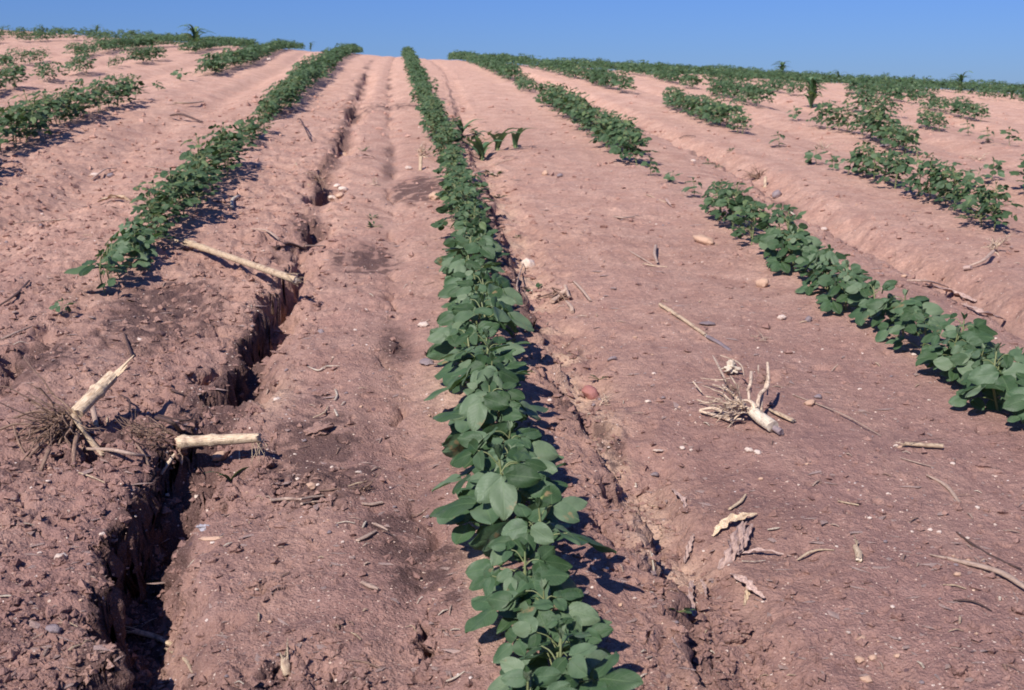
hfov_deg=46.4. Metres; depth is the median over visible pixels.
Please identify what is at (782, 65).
corn plant
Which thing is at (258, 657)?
chaff
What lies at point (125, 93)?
soybean plant
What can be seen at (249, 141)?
soybean plant
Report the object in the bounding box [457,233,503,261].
soybean plant
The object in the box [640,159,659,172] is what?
soybean plant
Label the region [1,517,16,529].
soil clod
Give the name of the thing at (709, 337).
corn stalk
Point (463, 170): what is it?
soybean plant
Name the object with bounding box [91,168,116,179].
stick
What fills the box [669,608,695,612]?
weed seedling
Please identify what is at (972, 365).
soybean plant
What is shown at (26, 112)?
soybean plant
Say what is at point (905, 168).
soybean plant
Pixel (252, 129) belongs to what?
soybean plant
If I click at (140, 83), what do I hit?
soybean plant
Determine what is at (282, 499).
stalk piece
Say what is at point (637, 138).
soybean plant
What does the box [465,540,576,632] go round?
soybean plant
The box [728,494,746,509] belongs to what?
stalk splinter
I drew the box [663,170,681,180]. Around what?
soybean plant
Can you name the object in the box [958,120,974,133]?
soybean plant
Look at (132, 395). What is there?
soil clod
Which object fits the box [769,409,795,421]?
stalk piece
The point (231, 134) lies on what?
soybean plant
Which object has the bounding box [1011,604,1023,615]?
soil clod
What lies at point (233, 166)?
soybean plant
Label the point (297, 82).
soybean plant
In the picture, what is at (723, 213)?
soybean plant
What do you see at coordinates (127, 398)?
twig
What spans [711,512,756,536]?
dry husk
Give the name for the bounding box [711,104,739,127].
soybean plant
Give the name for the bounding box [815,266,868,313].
soybean plant
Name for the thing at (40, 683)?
soil clod
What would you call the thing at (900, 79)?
corn plant
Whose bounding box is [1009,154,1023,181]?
soybean plant
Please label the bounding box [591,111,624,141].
soybean plant
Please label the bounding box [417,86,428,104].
soybean plant
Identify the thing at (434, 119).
soybean plant
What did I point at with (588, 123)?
soybean plant
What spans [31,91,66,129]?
soybean plant
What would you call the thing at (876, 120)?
soybean plant
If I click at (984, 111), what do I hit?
soybean plant
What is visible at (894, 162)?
soybean plant
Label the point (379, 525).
stalk splinter
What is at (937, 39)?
sky
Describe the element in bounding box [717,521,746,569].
dry husk
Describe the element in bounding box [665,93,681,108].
soybean plant
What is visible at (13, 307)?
soil clod
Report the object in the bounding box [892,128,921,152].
soybean plant
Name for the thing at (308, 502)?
stalk piece
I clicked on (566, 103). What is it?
soybean plant
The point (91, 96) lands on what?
soybean plant
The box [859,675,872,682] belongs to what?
stone
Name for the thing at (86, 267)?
soybean plant
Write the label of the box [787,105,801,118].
soybean plant
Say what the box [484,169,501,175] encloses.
weed seedling
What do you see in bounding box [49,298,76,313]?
soybean plant
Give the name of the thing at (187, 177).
soybean plant
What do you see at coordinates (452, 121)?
soybean plant
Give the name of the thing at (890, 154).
soybean plant
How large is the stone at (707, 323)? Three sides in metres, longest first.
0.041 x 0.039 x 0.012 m
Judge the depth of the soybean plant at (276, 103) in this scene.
7.58 m
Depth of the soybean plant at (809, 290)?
3.31 m
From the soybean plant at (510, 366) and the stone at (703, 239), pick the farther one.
the stone at (703, 239)
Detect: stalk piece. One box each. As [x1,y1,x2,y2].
[90,405,98,425]
[124,625,172,645]
[170,113,202,121]
[173,101,203,103]
[230,194,240,208]
[251,228,280,239]
[269,497,298,501]
[274,242,305,249]
[279,637,290,676]
[299,495,323,499]
[300,500,318,504]
[305,245,324,246]
[613,216,634,218]
[653,244,657,262]
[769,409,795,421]
[853,534,862,561]
[897,442,943,447]
[907,279,947,286]
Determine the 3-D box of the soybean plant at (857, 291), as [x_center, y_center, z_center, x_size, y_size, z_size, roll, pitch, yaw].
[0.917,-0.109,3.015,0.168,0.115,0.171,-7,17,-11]
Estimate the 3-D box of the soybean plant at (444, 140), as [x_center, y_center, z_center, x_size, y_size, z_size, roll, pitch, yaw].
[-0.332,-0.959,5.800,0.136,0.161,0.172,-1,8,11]
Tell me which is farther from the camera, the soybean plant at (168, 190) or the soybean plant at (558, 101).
the soybean plant at (558, 101)
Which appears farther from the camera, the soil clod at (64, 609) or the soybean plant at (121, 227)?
the soybean plant at (121, 227)
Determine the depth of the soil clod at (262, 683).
1.43 m
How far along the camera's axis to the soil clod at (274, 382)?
2.56 m
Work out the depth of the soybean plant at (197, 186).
4.06 m
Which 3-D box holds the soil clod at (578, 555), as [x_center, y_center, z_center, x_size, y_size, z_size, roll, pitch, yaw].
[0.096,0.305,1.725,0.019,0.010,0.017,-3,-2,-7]
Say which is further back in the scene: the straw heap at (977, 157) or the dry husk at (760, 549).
the straw heap at (977, 157)
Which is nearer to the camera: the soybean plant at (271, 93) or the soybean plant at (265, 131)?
the soybean plant at (265, 131)
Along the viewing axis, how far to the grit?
1.95 m
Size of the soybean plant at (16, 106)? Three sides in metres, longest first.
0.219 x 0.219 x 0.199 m
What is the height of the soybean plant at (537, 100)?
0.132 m
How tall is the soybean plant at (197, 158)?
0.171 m
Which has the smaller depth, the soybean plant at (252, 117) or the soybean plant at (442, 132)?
the soybean plant at (442, 132)
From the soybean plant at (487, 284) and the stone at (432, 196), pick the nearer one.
the soybean plant at (487, 284)
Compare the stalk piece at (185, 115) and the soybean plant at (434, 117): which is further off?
the stalk piece at (185, 115)
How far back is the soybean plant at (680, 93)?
9.76 m
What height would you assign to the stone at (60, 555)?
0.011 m
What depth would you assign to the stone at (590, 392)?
2.59 m
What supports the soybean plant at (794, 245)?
on the ground
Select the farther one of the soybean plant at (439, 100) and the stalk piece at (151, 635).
the soybean plant at (439, 100)
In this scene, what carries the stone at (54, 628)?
on the ground
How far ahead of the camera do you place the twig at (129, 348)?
2.65 m
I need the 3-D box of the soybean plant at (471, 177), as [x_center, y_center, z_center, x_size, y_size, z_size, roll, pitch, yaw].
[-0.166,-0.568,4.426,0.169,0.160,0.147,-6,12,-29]
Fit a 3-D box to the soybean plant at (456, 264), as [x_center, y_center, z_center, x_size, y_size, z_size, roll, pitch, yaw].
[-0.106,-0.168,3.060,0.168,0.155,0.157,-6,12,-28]
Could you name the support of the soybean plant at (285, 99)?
on the ground
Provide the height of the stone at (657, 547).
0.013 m
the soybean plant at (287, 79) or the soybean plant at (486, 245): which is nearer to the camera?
the soybean plant at (486, 245)
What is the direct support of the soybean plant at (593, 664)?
on the ground
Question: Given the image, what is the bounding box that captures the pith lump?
[721,359,741,374]
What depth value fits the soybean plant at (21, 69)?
8.98 m
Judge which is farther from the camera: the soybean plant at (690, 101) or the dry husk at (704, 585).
the soybean plant at (690, 101)
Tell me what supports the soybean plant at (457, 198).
on the ground
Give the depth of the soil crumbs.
1.96 m
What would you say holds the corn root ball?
on the ground
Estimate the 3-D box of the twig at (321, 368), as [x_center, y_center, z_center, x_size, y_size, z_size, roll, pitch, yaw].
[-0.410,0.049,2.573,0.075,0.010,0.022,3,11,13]
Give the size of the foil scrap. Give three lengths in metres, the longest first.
0.034 x 0.023 x 0.010 m
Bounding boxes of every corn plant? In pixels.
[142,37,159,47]
[177,24,212,51]
[456,118,483,134]
[461,137,502,160]
[479,128,521,150]
[511,128,528,147]
[771,61,788,71]
[796,74,831,107]
[832,70,842,82]
[892,76,910,85]
[948,71,972,92]
[1006,82,1021,98]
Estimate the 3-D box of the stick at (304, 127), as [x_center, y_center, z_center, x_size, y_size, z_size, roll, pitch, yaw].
[-1.215,-1.258,6.922,0.021,0.113,1.053,-3,11,-13]
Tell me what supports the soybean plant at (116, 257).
on the ground
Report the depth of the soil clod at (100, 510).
1.85 m
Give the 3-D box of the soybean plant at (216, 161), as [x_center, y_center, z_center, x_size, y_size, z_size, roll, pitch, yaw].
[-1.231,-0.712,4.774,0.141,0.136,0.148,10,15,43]
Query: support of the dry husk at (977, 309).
on the ground
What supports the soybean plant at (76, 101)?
on the ground
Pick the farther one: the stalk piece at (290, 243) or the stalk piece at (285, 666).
the stalk piece at (290, 243)
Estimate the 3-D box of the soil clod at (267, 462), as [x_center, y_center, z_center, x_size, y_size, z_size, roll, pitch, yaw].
[-0.426,0.206,2.078,0.029,0.022,0.028,-5,12,-23]
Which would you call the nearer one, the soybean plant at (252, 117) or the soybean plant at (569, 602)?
the soybean plant at (569, 602)
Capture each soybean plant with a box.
[0,67,17,89]
[0,75,6,87]
[0,102,34,144]
[0,105,35,147]
[0,107,23,149]
[0,115,15,142]
[1,65,24,88]
[4,63,29,81]
[8,90,52,129]
[8,104,40,137]
[12,99,54,136]
[14,100,51,142]
[29,89,65,119]
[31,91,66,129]
[41,94,74,124]
[42,93,79,123]
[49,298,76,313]
[54,85,87,120]
[59,92,88,121]
[60,78,100,117]
[60,85,90,117]
[64,249,126,292]
[73,90,95,108]
[82,76,120,109]
[84,85,111,112]
[95,243,133,278]
[100,83,120,106]
[100,237,143,279]
[102,73,136,101]
[105,218,151,245]
[106,221,162,256]
[108,83,132,106]
[113,229,155,268]
[117,74,141,101]
[124,73,149,98]
[129,190,174,233]
[131,180,188,225]
[132,201,174,233]
[135,211,175,245]
[145,167,200,210]
[152,81,165,90]
[157,180,196,210]
[160,165,214,213]
[166,169,208,196]
[170,68,191,79]
[173,155,221,193]
[175,149,216,182]
[176,160,220,207]
[179,133,228,168]
[193,153,226,187]
[194,150,221,169]
[198,130,241,165]
[204,135,239,165]
[205,122,244,163]
[210,143,245,177]
[218,131,248,162]
[233,120,262,137]
[234,116,258,129]
[234,129,257,148]
[235,122,258,143]
[238,124,258,143]
[246,118,267,137]
[250,109,273,130]
[253,111,273,130]
[255,97,279,113]
[257,100,279,116]
[258,87,284,103]
[262,92,282,109]
[263,94,282,113]
[268,81,292,101]
[272,87,292,107]
[274,84,299,109]
[276,77,299,97]
[278,77,300,99]
[279,85,302,103]
[287,74,305,90]
[291,75,306,91]
[410,87,425,105]
[415,98,426,111]
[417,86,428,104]
[419,91,438,106]
[419,102,438,119]
[419,110,440,137]
[420,88,431,97]
[420,98,435,108]
[420,101,445,118]
[422,109,445,127]
[422,110,446,137]
[423,118,442,140]
[424,339,526,415]
[426,98,443,110]
[426,292,533,362]
[427,322,515,385]
[428,96,444,105]
[428,131,455,158]
[430,110,449,132]
[430,185,483,230]
[430,446,570,556]
[431,121,459,146]
[431,131,459,152]
[432,146,468,173]
[432,438,567,533]
[433,125,452,147]
[433,375,527,457]
[434,128,464,149]
[434,233,486,265]
[435,167,470,197]
[436,155,469,177]
[436,180,477,214]
[437,116,465,137]
[437,268,522,321]
[438,143,464,157]
[438,266,503,307]
[439,148,469,174]
[439,229,509,273]
[439,249,501,298]
[439,288,515,346]
[439,326,529,380]
[441,257,484,287]
[443,145,461,158]
[444,172,473,194]
[445,164,471,184]
[445,165,471,188]
[445,381,540,450]
[448,181,485,208]
[449,190,484,216]
[449,351,547,412]
[450,198,490,231]
[450,201,493,240]
[451,194,485,221]
[455,170,493,207]
[456,226,500,252]
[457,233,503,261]
[457,421,563,487]
[457,437,566,527]
[465,485,616,591]
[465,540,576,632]
[466,285,490,328]
[487,578,611,663]
[487,624,643,689]
[500,656,588,689]
[509,609,615,689]
[535,91,547,105]
[543,84,560,107]
[545,83,564,108]
[545,87,567,109]
[548,89,564,109]
[549,84,567,110]
[550,97,573,114]
[555,87,578,105]
[557,92,582,115]
[558,93,576,117]
[565,92,592,115]
[568,98,594,129]
[570,101,595,130]
[578,107,606,129]
[583,106,602,124]
[583,107,606,134]
[589,116,618,148]
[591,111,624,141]
[595,110,622,139]
[598,117,640,149]
[603,114,633,144]
[608,117,638,149]
[609,127,644,161]
[620,128,657,164]
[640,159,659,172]
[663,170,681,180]
[665,88,680,105]
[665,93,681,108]
[669,91,686,105]
[670,95,690,112]
[676,93,694,108]
[679,95,700,116]
[681,177,701,196]
[684,94,697,111]
[687,94,709,119]
[688,95,706,115]
[693,103,715,122]
[699,94,720,115]
[699,179,737,209]
[701,181,733,220]
[702,100,728,124]
[703,95,725,123]
[706,104,729,125]
[709,181,755,230]
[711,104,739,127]
[711,187,748,225]
[716,98,747,125]
[726,110,748,132]
[726,200,772,237]
[730,111,753,133]
[730,200,767,244]
[751,203,795,242]
[758,204,807,255]
[759,225,824,268]
[765,230,818,272]
[769,131,785,144]
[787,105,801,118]
[793,246,835,276]
[795,257,852,295]
[804,147,827,164]
[805,244,850,288]
[806,101,834,125]
[815,100,839,127]
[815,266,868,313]
[816,259,872,296]
[824,154,839,168]
[826,106,851,126]
[830,105,859,132]
[838,151,859,173]
[845,140,879,175]
[845,279,903,325]
[848,110,869,134]
[852,103,889,138]
[856,144,876,170]
[858,148,886,178]
[860,112,877,133]
[863,107,894,140]
[864,148,907,181]
[865,289,943,341]
[867,107,895,138]
[871,110,906,137]
[872,153,914,188]
[876,122,901,141]
[881,125,905,148]
[885,306,949,356]
[888,125,921,154]
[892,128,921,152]
[895,147,935,195]
[904,158,954,198]
[915,312,999,368]
[916,105,933,119]
[916,111,935,124]
[916,160,964,203]
[916,325,998,380]
[922,110,944,129]
[927,165,963,205]
[930,114,949,130]
[933,343,1000,390]
[934,165,975,210]
[948,177,985,214]
[948,342,1023,410]
[954,189,1005,226]
[957,346,1023,410]
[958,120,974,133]
[962,192,999,220]
[963,167,992,188]
[964,103,979,118]
[971,103,990,121]
[973,181,1023,230]
[978,127,993,142]
[983,157,1005,179]
[999,126,1022,144]
[1002,372,1023,422]
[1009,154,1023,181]
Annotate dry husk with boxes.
[97,194,132,201]
[671,489,687,511]
[683,535,694,561]
[687,580,696,615]
[700,579,706,596]
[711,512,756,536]
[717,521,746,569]
[729,573,764,597]
[737,523,752,554]
[741,547,790,555]
[743,588,749,605]
[925,284,976,301]
[961,303,1005,319]
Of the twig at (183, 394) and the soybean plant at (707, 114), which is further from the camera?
the soybean plant at (707, 114)
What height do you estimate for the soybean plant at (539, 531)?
0.150 m
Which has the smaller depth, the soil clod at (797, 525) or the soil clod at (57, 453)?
the soil clod at (797, 525)
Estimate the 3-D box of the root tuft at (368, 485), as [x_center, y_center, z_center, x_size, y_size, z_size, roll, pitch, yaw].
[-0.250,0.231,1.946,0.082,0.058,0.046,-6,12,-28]
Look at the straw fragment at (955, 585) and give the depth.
1.67 m
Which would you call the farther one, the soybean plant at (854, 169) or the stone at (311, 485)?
the soybean plant at (854, 169)
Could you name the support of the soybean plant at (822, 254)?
on the ground
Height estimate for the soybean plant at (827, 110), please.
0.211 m
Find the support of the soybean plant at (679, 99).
on the ground
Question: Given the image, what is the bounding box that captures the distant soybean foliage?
[0,24,1023,117]
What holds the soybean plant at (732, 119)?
on the ground
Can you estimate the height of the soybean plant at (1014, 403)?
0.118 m
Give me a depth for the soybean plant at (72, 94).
6.93 m
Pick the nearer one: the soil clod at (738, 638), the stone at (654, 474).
the soil clod at (738, 638)
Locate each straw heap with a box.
[600,393,611,405]
[739,164,768,187]
[749,331,771,340]
[810,139,836,151]
[966,151,991,160]
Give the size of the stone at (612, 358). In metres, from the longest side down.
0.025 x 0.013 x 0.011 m
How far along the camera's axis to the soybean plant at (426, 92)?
8.68 m
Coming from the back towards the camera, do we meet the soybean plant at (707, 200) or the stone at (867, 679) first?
the soybean plant at (707, 200)
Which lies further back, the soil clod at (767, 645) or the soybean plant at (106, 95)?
the soybean plant at (106, 95)
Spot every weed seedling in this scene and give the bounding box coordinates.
[457,134,480,142]
[468,130,500,139]
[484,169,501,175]
[525,282,541,290]
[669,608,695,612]
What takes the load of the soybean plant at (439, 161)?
on the ground
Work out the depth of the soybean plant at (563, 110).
8.28 m
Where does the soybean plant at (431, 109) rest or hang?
on the ground
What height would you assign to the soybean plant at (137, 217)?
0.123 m
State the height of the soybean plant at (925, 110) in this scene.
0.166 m
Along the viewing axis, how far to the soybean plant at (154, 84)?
9.24 m
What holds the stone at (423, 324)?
on the ground
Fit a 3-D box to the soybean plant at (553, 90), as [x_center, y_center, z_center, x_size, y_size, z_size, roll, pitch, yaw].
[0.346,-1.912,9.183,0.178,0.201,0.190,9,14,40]
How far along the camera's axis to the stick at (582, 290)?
3.35 m
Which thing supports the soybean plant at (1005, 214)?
on the ground
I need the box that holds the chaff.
[0,101,1023,689]
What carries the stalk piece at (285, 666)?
on the ground
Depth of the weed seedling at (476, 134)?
7.04 m
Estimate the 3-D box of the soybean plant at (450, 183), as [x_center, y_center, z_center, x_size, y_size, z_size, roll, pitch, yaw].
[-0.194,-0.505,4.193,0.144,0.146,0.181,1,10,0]
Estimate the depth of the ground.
2.56 m
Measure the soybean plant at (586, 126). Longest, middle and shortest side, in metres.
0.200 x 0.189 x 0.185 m
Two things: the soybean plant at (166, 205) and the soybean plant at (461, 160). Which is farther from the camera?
the soybean plant at (461, 160)
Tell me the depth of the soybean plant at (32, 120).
5.86 m
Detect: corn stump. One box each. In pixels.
[0,355,133,470]
[103,407,267,474]
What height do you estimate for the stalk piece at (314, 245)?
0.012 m
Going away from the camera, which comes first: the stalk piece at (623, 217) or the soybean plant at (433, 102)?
the stalk piece at (623, 217)
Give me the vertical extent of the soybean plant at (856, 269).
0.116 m
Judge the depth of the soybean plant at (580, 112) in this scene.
7.46 m
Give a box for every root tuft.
[304,168,333,188]
[332,468,382,493]
[416,141,435,170]
[536,284,573,312]
[963,234,1011,269]
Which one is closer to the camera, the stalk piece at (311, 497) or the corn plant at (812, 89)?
the stalk piece at (311, 497)
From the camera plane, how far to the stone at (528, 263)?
3.84 m
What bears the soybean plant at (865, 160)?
on the ground
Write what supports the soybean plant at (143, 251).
on the ground
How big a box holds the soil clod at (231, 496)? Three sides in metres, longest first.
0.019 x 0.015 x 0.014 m
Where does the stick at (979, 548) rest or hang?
on the ground
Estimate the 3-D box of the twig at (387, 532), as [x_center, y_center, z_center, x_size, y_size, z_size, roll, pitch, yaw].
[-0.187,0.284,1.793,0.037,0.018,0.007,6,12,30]
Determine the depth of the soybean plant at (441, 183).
4.53 m
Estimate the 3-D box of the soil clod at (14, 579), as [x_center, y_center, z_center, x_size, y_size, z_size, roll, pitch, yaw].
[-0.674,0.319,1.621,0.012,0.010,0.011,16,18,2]
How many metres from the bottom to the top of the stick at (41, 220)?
0.012 m
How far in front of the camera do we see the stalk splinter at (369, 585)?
1.63 m
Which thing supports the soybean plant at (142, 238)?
on the ground
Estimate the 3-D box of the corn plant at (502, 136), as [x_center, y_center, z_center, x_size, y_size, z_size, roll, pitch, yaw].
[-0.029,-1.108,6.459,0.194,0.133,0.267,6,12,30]
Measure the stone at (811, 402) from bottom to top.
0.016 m
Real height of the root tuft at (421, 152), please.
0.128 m
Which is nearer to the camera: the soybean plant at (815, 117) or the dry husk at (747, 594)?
the dry husk at (747, 594)
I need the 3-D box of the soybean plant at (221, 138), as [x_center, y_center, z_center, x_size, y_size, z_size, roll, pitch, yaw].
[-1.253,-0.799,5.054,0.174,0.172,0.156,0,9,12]
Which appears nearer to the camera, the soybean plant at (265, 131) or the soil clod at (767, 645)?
the soil clod at (767, 645)
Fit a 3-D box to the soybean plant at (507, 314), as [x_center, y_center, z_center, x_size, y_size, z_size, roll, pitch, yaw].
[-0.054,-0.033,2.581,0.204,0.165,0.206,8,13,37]
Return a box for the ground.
[0,30,1023,689]
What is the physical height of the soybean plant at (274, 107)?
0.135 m
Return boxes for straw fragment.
[446,671,464,681]
[650,551,655,575]
[943,584,965,588]
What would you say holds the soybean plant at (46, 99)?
on the ground
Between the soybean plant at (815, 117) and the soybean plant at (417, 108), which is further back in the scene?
the soybean plant at (815, 117)
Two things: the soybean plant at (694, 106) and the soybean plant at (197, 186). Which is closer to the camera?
the soybean plant at (197, 186)
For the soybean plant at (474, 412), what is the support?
on the ground
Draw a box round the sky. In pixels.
[0,0,1023,93]
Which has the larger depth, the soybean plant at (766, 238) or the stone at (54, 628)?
the soybean plant at (766, 238)
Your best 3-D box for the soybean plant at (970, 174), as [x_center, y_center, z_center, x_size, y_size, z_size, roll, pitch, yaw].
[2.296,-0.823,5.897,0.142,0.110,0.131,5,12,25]
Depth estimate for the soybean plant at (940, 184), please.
4.84 m
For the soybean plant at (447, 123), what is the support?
on the ground
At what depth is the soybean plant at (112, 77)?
7.84 m
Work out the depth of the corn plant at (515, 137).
6.58 m
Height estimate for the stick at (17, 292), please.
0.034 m
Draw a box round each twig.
[120,394,130,417]
[123,332,133,359]
[171,389,209,405]
[307,365,335,370]
[378,526,398,540]
[630,251,652,264]
[792,394,880,435]
[900,457,932,466]
[953,599,992,610]
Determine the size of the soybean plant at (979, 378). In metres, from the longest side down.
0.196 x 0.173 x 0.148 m
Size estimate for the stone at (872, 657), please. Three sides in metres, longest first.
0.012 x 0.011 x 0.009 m
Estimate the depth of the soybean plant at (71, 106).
6.65 m
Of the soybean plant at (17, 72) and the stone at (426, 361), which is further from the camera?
the soybean plant at (17, 72)
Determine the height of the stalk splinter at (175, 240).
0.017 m
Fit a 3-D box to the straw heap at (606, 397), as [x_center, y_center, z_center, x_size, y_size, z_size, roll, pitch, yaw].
[0.202,0.121,2.499,0.039,0.036,0.039,8,13,36]
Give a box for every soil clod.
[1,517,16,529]
[1,595,21,608]
[8,304,18,310]
[11,577,19,581]
[31,679,45,689]
[36,570,46,580]
[49,449,64,457]
[53,554,66,566]
[53,606,71,619]
[58,459,66,465]
[68,657,82,665]
[76,529,89,539]
[91,505,106,515]
[128,391,135,397]
[154,553,164,564]
[155,629,163,635]
[226,492,237,501]
[228,544,242,552]
[258,457,274,468]
[259,679,268,686]
[269,379,278,386]
[270,433,279,438]
[301,492,309,497]
[303,421,334,436]
[303,518,311,525]
[308,249,314,254]
[311,389,330,395]
[316,634,324,640]
[323,495,337,502]
[356,679,371,689]
[573,553,584,557]
[582,420,591,426]
[583,523,592,530]
[642,583,656,591]
[653,578,666,587]
[657,504,665,508]
[693,644,709,655]
[712,635,726,645]
[714,677,721,684]
[730,633,747,643]
[740,624,752,633]
[741,678,754,689]
[761,639,774,650]
[787,619,794,625]
[792,521,802,529]
[890,612,904,620]
[949,662,968,676]
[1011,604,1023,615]
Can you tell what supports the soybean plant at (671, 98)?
on the ground
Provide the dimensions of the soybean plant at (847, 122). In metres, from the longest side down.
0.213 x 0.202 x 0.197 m
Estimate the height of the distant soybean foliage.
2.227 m
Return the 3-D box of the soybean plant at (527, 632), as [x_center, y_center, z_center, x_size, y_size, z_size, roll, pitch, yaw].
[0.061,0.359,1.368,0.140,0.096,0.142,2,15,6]
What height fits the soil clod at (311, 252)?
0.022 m
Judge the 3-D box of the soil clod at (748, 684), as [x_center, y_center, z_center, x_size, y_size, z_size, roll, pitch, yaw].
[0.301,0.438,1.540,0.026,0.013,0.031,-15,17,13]
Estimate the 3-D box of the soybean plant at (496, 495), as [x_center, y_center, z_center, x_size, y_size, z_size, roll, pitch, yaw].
[-0.008,0.227,1.696,0.204,0.171,0.187,-8,9,-32]
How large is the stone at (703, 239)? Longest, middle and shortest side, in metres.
0.092 x 0.058 x 0.033 m
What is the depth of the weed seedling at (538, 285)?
3.47 m
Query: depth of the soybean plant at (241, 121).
6.43 m
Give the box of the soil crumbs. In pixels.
[0,95,1023,689]
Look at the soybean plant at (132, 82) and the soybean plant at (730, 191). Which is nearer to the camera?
the soybean plant at (730, 191)
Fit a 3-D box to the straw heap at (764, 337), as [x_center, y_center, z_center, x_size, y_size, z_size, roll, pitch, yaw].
[0.606,-0.019,2.892,0.052,0.033,0.059,6,12,29]
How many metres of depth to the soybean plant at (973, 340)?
2.58 m
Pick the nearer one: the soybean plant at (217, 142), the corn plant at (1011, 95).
the soybean plant at (217, 142)
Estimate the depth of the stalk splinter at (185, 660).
1.52 m
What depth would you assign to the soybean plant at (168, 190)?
4.14 m
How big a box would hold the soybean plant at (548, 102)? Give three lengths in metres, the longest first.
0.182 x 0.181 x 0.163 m
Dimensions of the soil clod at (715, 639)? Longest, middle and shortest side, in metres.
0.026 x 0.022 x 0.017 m
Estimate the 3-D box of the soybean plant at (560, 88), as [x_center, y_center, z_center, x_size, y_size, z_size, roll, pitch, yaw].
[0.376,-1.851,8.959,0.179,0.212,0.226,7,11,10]
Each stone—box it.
[45,624,61,633]
[54,552,67,558]
[198,536,222,540]
[211,451,228,461]
[306,482,315,489]
[418,322,428,327]
[419,358,433,365]
[428,191,439,199]
[521,258,535,268]
[581,385,599,399]
[607,356,616,360]
[650,472,658,476]
[655,545,661,552]
[692,234,713,245]
[699,321,715,325]
[744,447,752,451]
[755,278,768,287]
[772,190,781,198]
[777,315,786,319]
[804,399,815,405]
[805,316,811,321]
[855,656,864,663]
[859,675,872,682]
[867,654,876,660]
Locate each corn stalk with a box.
[175,237,305,285]
[658,303,707,336]
[706,335,731,350]
[930,554,1023,588]
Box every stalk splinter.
[78,472,106,483]
[163,237,181,242]
[164,647,192,672]
[356,530,376,540]
[360,581,379,589]
[362,501,383,505]
[373,523,387,530]
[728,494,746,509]
[797,549,833,559]
[838,500,858,505]
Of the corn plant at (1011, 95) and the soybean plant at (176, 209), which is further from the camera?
the corn plant at (1011, 95)
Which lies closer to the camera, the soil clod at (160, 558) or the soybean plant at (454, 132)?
the soil clod at (160, 558)
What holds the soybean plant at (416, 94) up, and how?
on the ground
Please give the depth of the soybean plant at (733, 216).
4.10 m
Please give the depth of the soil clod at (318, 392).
2.42 m
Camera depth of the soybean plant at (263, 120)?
6.61 m
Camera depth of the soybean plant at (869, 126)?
7.47 m
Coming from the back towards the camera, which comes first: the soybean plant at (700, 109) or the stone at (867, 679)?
the soybean plant at (700, 109)
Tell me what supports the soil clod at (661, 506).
on the ground
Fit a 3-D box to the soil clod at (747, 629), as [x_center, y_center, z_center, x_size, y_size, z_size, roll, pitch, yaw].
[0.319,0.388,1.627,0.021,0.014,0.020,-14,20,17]
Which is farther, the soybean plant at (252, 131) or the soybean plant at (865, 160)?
the soybean plant at (252, 131)
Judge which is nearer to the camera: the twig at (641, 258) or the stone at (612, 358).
the stone at (612, 358)
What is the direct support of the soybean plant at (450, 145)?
on the ground
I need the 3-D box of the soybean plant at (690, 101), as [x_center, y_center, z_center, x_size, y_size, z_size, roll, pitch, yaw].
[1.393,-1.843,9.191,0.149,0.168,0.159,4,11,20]
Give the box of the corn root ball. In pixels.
[693,355,783,434]
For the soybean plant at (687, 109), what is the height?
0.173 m
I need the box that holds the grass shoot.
[205,467,246,480]
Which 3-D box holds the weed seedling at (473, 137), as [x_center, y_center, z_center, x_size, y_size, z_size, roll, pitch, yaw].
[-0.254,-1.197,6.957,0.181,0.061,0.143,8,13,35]
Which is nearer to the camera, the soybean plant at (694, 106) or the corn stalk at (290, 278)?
the corn stalk at (290, 278)
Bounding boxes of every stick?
[0,280,29,305]
[0,326,32,339]
[14,218,71,222]
[81,447,150,457]
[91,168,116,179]
[297,118,310,138]
[516,263,523,294]
[573,281,591,300]
[926,474,960,502]
[956,531,1021,568]
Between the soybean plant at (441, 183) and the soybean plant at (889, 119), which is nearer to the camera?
the soybean plant at (441, 183)
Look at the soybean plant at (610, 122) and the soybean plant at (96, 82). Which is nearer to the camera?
the soybean plant at (610, 122)
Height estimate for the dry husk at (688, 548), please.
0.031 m
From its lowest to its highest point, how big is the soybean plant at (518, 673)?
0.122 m
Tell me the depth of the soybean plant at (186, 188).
3.94 m
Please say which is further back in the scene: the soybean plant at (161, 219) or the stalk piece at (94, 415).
the soybean plant at (161, 219)
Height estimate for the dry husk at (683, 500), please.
0.011 m
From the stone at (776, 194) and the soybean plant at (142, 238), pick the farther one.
the stone at (776, 194)
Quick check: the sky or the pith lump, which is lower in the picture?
the pith lump
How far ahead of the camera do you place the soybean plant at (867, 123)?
7.80 m
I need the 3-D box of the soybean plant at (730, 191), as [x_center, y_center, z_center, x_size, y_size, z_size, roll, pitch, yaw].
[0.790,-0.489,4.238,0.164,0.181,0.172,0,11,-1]
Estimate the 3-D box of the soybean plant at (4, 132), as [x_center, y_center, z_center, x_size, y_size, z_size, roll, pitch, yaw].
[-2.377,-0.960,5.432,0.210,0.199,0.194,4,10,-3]
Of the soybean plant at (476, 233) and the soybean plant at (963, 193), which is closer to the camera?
the soybean plant at (476, 233)
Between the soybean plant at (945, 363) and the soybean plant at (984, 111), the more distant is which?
the soybean plant at (984, 111)
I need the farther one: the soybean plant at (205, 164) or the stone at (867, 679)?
the soybean plant at (205, 164)
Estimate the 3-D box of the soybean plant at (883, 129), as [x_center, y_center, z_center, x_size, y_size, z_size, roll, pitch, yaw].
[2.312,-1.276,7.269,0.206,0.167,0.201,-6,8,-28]
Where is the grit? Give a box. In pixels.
[0,77,1023,689]
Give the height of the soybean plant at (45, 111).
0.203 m
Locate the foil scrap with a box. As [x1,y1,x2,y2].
[196,524,209,531]
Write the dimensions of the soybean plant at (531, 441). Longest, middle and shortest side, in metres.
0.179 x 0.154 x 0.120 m

